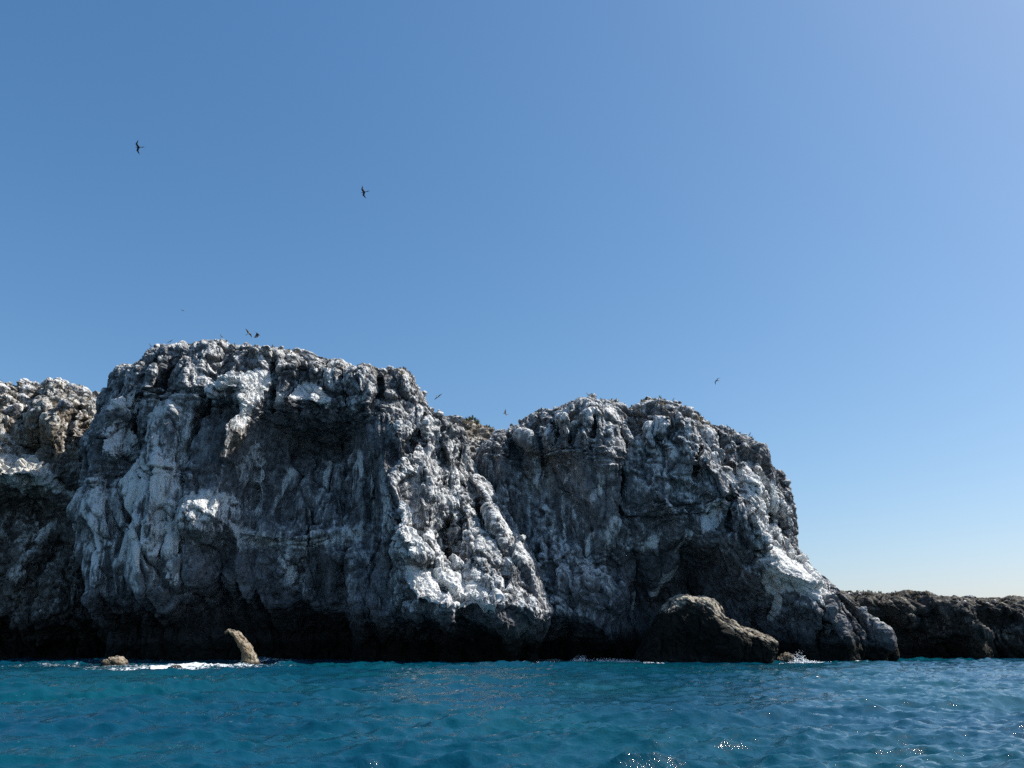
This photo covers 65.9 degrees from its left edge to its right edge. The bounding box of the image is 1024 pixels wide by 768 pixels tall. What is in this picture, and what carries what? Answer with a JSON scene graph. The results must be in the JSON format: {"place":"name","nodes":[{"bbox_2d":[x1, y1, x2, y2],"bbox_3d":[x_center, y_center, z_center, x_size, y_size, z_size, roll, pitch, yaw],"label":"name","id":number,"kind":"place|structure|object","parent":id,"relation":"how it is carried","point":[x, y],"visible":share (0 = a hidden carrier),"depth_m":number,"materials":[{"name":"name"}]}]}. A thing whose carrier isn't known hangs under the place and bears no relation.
{"place":"outdoors","nodes":[
{"label":"outdoors","id":0,"kind":"place"},
{"bbox_2d":[0,377,106,658],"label":"sea cliff","id":1,"kind":"structure","parent":0,"point":[45,612],"depth_m":122.74,"materials":[{"name":"grey stone"}]},
{"bbox_2d":[5,379,90,428],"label":"dry grass","id":2,"kind":"structure","parent":1,"relation":"on","point":[58,413],"depth_m":131.51,"materials":[{"name":"plant"}]},
{"bbox_2d":[136,141,144,154],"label":"frigatebird","id":3,"kind":"object","parent":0,"point":[137,147],"visible":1,"depth_m":137.72,"materials":[{"name":"black"}]},
{"bbox_2d":[66,339,553,662],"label":"sea cliff","id":4,"kind":"structure","parent":0,"point":[268,501],"depth_m":110.46,"materials":[{"name":"grey stone"}]},
{"bbox_2d":[226,340,411,377],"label":"dry grass","id":5,"kind":"structure","parent":4,"relation":"on","point":[402,373],"depth_m":118.88,"materials":[{"name":"brown plant"}]},
{"bbox_2d":[449,415,462,424],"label":"perched boulder","id":6,"kind":"object","parent":4,"relation":"on","point":[454,419],"visible":1,"depth_m":116.75,"materials":[{"name":"grey stone"}]},
{"bbox_2d":[445,416,494,459],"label":"hillside","id":7,"kind":"structure","parent":0,"point":[476,438],"depth_m":150.69,"materials":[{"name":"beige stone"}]},
{"bbox_2d":[0,656,1023,767],"bbox_3d":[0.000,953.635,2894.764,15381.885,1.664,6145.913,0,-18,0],"label":"sea water","id":8,"kind":"structure","parent":0,"point":[900,712],"depth_m":28.06,"materials":[{"name":"blue liquid"}]},
{"bbox_2d":[101,655,129,665],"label":"wave washed rock","id":9,"kind":"object","parent":8,"relation":"in","point":[117,660],"visible":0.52,"depth_m":89.87,"materials":[{"name":"beige stone"}]},
{"bbox_2d":[168,664,181,667],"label":"wave washed rock","id":10,"kind":"object","parent":8,"relation":"in","point":[176,666],"visible":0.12,"depth_m":72.13,"materials":[{"name":"grey stone"}]},
{"bbox_2d":[225,629,260,663],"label":"sea stack","id":11,"kind":"object","parent":8,"relation":"in","point":[248,653],"visible":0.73,"depth_m":91.31,"materials":[{"name":"beige stone"}]},
{"bbox_2d":[571,655,639,661],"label":"sea foam","id":12,"kind":"object","parent":8,"relation":"on","point":[602,660],"visible":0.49,"depth_m":106.38,"materials":[{"name":"white"}]},
{"bbox_2d":[634,594,778,662],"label":"shore rock","id":13,"kind":"object","parent":8,"relation":"in","point":[687,628],"visible":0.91,"depth_m":103.76,"materials":[{"name":"grey stone"}]},
{"bbox_2d":[776,652,796,661],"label":"shore rock","id":14,"kind":"object","parent":8,"relation":"in","point":[786,657],"visible":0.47,"depth_m":103.16,"materials":[{"name":"grey stone"}]},
{"bbox_2d":[782,652,821,663],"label":"sea foam","id":15,"kind":"object","parent":8,"relation":"on","point":[803,661],"visible":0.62,"depth_m":101.10,"materials":[{"name":"white"}]},
{"bbox_2d":[0,0,1023,597],"label":"sky","id":16,"kind":"structure","parent":0,"point":[813,209],"materials":[{"name":"blue"}]},
{"bbox_2d":[588,396,756,443],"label":"dry grass","id":17,"kind":"structure","parent":0,"point":[685,406],"depth_m":125.38,"materials":[{"name":"plant"}]},
{"bbox_2d":[473,393,899,660],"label":"sea cliff","id":18,"kind":"structure","parent":0,"point":[631,521],"depth_m":117.74,"materials":[{"name":"grey stone"}]},
{"bbox_2d":[840,590,1023,658],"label":"ridge","id":19,"kind":"structure","parent":0,"point":[932,625],"depth_m":130.87,"materials":[{"name":"grey stone"}]},
{"bbox_2d":[858,590,1007,603],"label":"dry grass","id":20,"kind":"structure","parent":19,"relation":"on","point":[902,596],"depth_m":133.96,"materials":[{"name":"brown plant"}]}
]}

